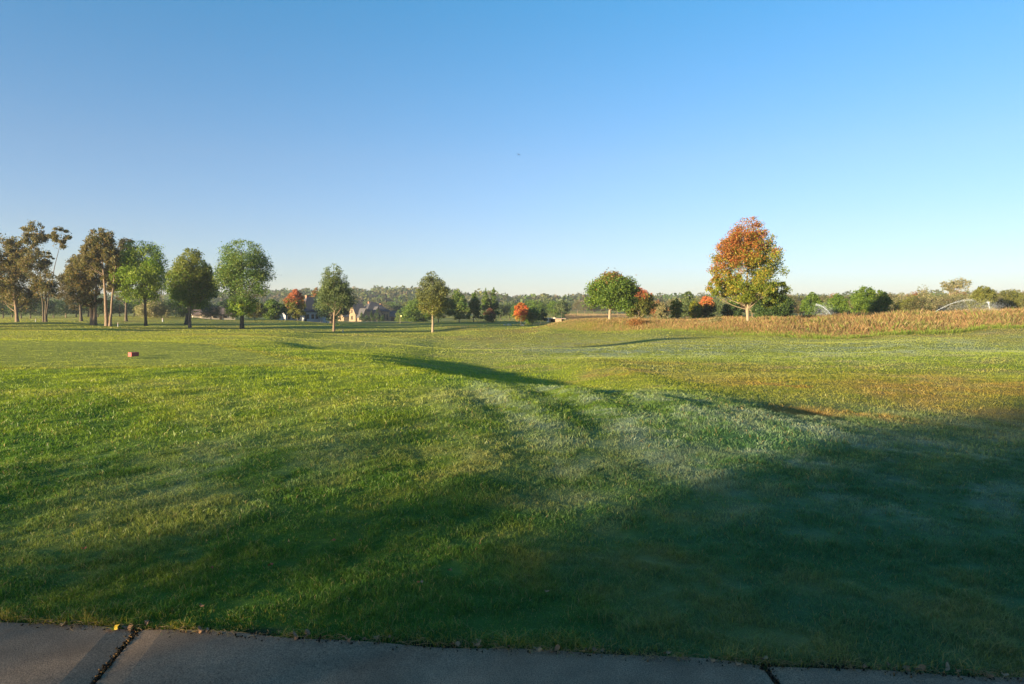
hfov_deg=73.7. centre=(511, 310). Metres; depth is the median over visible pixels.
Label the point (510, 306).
tree
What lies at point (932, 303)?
tree
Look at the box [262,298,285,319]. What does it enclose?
maple tree
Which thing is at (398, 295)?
woodland
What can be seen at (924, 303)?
tree
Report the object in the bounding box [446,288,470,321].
pear tree
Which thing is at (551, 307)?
tree
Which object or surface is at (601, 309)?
tree
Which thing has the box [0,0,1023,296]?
sky
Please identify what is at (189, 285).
maple tree
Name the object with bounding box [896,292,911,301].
tree
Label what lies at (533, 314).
maple tree
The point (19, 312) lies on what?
tree
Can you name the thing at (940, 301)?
tree
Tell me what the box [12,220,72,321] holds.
oak tree
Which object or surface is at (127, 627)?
fallen leaf
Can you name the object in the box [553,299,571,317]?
oak tree
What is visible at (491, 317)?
pear tree
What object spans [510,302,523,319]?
tree
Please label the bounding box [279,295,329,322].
house
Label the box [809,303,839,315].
sprinkler
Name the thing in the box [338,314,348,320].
cottage
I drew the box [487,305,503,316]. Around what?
tree
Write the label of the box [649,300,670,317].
tree
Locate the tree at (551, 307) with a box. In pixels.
[545,300,563,317]
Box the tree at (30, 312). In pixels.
[24,298,43,317]
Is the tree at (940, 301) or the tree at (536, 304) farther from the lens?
the tree at (536, 304)
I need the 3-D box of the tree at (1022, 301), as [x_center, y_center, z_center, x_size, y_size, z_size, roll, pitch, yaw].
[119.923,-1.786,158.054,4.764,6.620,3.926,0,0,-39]
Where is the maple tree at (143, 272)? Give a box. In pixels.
[108,238,171,325]
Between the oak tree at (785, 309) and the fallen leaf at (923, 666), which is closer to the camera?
the fallen leaf at (923, 666)
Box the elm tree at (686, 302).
[680,291,696,317]
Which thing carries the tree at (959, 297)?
on the ground at (202, 352)
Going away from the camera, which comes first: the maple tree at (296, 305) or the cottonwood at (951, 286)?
the cottonwood at (951, 286)
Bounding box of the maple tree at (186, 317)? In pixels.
[184,260,219,324]
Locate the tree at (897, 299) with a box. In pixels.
[892,297,906,309]
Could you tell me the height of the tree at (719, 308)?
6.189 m
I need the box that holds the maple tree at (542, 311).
[536,306,547,322]
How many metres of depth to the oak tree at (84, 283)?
111.28 m
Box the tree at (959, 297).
[946,293,969,310]
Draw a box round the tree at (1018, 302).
[1013,294,1023,308]
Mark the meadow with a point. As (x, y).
(570, 316)
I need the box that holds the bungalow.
[191,306,234,319]
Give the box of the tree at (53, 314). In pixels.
[40,298,63,317]
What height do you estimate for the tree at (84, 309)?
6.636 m
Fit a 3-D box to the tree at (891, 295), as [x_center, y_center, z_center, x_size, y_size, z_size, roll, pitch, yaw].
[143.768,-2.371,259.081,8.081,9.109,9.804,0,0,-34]
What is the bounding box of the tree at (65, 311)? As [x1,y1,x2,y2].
[54,301,78,317]
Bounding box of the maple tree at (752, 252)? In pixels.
[705,216,792,321]
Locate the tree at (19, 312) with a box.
[3,301,37,318]
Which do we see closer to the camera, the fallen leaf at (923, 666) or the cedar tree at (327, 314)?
the fallen leaf at (923, 666)
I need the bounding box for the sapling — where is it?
[653,302,668,318]
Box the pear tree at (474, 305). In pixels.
[466,293,483,321]
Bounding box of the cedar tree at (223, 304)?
[214,299,239,317]
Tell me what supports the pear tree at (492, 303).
on the ground at (202, 352)
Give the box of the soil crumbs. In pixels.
[2,618,1021,683]
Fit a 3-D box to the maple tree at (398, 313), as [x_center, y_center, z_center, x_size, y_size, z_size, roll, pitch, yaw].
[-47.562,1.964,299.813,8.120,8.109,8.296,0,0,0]
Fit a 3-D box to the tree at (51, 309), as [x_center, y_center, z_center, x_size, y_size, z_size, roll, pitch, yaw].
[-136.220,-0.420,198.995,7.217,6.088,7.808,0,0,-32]
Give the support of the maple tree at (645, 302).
on the ground at (202, 352)
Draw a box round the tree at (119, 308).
[109,300,131,315]
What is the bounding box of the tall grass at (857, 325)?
[547,306,1023,338]
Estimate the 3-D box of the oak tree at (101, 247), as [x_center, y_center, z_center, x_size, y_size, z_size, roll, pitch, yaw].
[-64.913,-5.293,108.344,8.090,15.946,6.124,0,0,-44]
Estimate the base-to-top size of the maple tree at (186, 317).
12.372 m
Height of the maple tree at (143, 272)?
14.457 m
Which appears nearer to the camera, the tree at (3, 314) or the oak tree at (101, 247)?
the oak tree at (101, 247)
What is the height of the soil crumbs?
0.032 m
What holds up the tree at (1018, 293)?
on the ground at (202, 352)
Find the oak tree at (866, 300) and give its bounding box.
[848,285,894,312]
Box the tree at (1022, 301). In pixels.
[1019,291,1023,308]
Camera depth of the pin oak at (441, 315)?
167.49 m
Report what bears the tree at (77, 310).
on the ground at (202, 352)
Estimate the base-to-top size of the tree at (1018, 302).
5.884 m
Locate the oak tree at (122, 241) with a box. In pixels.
[115,237,135,320]
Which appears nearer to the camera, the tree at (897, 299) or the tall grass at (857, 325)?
the tall grass at (857, 325)
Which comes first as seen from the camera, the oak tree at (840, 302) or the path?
the path
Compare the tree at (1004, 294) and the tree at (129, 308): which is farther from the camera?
the tree at (129, 308)
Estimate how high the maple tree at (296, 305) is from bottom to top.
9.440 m
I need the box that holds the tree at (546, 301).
[538,298,552,316]
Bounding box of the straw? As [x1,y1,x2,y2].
[0,613,1023,680]
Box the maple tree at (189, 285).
[162,247,215,327]
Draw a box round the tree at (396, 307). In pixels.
[389,303,403,310]
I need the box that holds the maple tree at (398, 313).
[394,306,408,320]
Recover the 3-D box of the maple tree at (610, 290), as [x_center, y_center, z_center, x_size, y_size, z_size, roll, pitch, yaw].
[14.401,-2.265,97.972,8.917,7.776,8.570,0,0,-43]
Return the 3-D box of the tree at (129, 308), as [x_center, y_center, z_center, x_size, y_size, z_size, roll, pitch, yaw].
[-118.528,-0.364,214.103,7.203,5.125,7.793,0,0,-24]
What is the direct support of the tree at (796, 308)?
on the ground at (202, 352)
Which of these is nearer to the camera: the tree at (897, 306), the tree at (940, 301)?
the tree at (897, 306)
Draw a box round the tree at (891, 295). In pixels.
[886,292,899,298]
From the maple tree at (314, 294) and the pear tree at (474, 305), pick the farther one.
the maple tree at (314, 294)
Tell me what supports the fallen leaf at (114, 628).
on the path
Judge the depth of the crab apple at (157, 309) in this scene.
173.44 m
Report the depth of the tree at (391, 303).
401.63 m
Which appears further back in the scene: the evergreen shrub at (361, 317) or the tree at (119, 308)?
the evergreen shrub at (361, 317)
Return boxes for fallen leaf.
[106,624,118,630]
[120,625,132,629]
[895,664,910,671]
[915,664,928,670]
[945,662,949,670]
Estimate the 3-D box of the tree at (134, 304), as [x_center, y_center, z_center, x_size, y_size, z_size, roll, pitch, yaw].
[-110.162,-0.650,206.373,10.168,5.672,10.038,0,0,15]
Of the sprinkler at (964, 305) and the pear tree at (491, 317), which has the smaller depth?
the sprinkler at (964, 305)
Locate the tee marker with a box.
[128,352,138,356]
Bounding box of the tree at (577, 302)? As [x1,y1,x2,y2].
[572,299,581,312]
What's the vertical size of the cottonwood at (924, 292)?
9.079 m
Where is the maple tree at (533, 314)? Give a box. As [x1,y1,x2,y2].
[523,305,541,324]
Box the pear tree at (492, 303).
[480,287,499,320]
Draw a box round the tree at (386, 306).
[382,303,393,310]
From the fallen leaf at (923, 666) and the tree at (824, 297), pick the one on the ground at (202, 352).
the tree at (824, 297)
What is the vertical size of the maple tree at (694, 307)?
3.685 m
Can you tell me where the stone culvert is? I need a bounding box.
[547,318,567,321]
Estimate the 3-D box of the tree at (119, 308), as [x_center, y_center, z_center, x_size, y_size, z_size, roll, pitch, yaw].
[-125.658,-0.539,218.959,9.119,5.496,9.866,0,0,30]
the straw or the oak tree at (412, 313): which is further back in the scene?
the oak tree at (412, 313)
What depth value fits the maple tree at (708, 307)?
121.23 m
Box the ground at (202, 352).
[0,302,1023,676]
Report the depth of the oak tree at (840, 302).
122.99 m
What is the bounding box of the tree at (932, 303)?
[920,293,946,311]
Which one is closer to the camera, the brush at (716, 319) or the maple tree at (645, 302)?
the brush at (716, 319)
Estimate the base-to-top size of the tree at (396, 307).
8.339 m
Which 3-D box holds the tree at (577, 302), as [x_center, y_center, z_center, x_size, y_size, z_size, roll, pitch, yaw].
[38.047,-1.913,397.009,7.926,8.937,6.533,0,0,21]
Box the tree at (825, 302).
[823,297,847,314]
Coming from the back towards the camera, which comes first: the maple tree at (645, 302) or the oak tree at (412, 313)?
the oak tree at (412, 313)
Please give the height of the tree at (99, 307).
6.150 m
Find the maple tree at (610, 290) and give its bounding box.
[581,267,642,319]
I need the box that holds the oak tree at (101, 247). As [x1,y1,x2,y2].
[71,227,121,325]
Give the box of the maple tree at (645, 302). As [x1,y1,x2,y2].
[623,287,657,317]
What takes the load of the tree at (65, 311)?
on the ground at (202, 352)
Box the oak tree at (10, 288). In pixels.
[0,233,41,321]
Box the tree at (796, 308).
[791,299,802,314]
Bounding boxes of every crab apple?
[133,300,175,317]
[245,301,267,319]
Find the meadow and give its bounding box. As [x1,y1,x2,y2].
[565,313,638,319]
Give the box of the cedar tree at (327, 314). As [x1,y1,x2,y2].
[313,289,354,322]
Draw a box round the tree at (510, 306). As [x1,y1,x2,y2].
[503,301,516,319]
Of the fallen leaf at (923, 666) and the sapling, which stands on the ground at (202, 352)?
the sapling
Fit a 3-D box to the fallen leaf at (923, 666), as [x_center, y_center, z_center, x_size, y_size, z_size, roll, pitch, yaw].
[1.915,1.669,3.189,0.080,0.019,0.035,-11,13,0]
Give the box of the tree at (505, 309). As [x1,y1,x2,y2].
[496,302,508,319]
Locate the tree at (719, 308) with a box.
[712,299,723,316]
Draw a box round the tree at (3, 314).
[0,300,12,317]
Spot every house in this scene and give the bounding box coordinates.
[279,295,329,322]
[349,302,396,321]
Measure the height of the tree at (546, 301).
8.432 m
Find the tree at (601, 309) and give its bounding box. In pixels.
[596,305,605,312]
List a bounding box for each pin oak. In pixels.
[209,238,277,328]
[311,263,361,330]
[413,271,451,331]
[423,297,451,322]
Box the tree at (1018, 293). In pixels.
[1006,289,1022,307]
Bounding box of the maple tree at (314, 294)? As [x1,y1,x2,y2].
[310,287,317,296]
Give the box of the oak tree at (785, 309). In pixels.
[749,293,797,317]
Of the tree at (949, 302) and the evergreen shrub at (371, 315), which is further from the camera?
the evergreen shrub at (371, 315)
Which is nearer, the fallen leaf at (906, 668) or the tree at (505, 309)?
the fallen leaf at (906, 668)
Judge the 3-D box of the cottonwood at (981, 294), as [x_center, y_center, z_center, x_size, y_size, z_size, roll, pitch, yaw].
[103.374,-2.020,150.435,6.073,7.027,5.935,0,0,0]
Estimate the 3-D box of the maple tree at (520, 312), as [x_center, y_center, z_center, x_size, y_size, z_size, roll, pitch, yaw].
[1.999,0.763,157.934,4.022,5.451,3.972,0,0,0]
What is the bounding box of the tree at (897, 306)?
[891,299,907,311]
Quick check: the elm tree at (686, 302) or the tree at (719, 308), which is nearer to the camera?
the elm tree at (686, 302)
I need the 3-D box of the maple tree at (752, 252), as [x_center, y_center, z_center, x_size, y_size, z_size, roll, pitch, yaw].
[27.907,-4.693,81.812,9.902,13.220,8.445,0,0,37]
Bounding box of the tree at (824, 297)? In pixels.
[819,294,829,300]
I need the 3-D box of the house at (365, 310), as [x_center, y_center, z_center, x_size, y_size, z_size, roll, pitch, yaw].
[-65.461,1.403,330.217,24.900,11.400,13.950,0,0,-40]
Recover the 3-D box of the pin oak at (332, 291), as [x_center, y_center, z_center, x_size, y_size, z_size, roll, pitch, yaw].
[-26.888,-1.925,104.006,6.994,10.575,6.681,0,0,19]
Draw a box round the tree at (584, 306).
[578,300,589,310]
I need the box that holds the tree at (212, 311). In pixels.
[200,304,224,318]
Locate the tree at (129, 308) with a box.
[121,301,137,316]
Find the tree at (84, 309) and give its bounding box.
[76,304,103,316]
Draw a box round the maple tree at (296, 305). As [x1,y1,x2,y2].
[282,288,306,320]
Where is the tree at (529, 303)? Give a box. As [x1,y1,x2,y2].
[524,299,532,306]
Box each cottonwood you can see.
[917,284,931,299]
[939,278,973,310]
[964,285,998,309]
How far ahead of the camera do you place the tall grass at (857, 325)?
81.24 m
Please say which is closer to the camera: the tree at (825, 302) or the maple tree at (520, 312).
the maple tree at (520, 312)
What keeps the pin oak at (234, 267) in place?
on the ground at (202, 352)
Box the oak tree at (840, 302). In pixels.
[826,293,849,313]
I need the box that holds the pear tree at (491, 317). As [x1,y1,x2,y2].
[483,308,496,322]
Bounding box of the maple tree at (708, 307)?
[699,296,716,317]
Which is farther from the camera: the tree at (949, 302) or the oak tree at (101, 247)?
the tree at (949, 302)
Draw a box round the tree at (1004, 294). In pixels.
[999,289,1018,308]
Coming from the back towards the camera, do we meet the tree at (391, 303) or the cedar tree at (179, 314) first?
the tree at (391, 303)
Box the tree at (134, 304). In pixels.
[132,299,149,308]
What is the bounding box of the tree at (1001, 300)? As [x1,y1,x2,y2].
[992,296,1009,309]
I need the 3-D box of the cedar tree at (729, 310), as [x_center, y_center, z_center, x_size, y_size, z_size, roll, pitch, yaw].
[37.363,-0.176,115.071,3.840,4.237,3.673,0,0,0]
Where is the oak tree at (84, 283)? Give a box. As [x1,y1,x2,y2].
[60,256,114,324]
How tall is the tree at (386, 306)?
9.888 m
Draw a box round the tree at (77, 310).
[60,299,86,316]
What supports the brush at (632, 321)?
on the ground at (202, 352)
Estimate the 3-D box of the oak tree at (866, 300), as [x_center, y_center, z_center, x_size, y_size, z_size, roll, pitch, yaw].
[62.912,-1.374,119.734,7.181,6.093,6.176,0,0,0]
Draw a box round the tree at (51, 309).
[31,299,59,315]
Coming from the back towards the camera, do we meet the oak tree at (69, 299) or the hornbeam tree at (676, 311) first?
the oak tree at (69, 299)
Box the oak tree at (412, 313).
[398,298,431,321]
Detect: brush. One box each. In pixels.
[625,318,646,325]
[708,317,721,322]
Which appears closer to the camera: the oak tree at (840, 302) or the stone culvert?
the oak tree at (840, 302)
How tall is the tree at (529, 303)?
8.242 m
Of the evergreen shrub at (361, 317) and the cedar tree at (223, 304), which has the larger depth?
the evergreen shrub at (361, 317)
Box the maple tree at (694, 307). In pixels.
[688,301,701,318]
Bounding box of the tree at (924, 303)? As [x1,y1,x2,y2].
[901,296,930,310]
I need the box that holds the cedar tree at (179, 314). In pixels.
[165,300,193,316]
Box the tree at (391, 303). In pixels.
[386,301,397,310]
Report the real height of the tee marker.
0.155 m
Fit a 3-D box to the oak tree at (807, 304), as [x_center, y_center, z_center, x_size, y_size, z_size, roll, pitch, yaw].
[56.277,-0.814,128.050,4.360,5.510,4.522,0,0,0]
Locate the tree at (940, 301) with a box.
[929,294,952,311]
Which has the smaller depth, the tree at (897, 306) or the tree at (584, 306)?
the tree at (897, 306)
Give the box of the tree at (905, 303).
[900,295,922,310]
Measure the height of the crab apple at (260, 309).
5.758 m
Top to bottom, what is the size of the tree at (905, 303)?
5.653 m
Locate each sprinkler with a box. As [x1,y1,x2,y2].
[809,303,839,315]
[937,298,997,311]
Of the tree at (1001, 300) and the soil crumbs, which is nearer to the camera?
the soil crumbs
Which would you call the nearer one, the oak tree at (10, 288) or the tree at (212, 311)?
the oak tree at (10, 288)
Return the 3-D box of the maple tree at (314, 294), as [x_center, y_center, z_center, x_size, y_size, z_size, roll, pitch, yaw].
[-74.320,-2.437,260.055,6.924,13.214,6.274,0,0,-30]
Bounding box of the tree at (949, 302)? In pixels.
[936,297,964,311]
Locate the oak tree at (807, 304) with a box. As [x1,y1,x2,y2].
[799,292,824,315]
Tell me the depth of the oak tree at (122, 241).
149.75 m
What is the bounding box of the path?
[0,622,1023,683]
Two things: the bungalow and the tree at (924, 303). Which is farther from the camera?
the bungalow
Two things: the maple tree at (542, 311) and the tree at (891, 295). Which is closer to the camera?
the maple tree at (542, 311)
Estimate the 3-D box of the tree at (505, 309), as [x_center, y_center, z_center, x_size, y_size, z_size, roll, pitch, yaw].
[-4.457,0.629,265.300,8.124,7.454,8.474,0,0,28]
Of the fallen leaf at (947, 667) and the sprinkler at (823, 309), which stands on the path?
the fallen leaf at (947, 667)
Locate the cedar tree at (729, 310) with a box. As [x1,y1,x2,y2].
[721,297,744,316]
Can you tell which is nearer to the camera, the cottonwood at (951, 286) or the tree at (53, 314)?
the cottonwood at (951, 286)
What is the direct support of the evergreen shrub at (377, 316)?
on the ground at (202, 352)
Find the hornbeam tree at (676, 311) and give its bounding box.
[669,298,683,317]
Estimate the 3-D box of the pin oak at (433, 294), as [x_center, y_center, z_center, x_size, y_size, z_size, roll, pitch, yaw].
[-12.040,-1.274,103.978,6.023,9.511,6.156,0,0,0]
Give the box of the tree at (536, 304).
[530,300,546,312]
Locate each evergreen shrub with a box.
[359,312,364,321]
[369,310,374,321]
[374,309,380,320]
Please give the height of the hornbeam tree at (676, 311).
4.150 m
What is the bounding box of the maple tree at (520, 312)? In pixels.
[512,302,528,324]
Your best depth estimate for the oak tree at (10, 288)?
120.98 m
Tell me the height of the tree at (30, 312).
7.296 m
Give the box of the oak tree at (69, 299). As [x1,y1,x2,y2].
[55,254,92,320]
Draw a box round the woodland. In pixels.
[16,285,1019,309]
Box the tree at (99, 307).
[76,297,116,316]

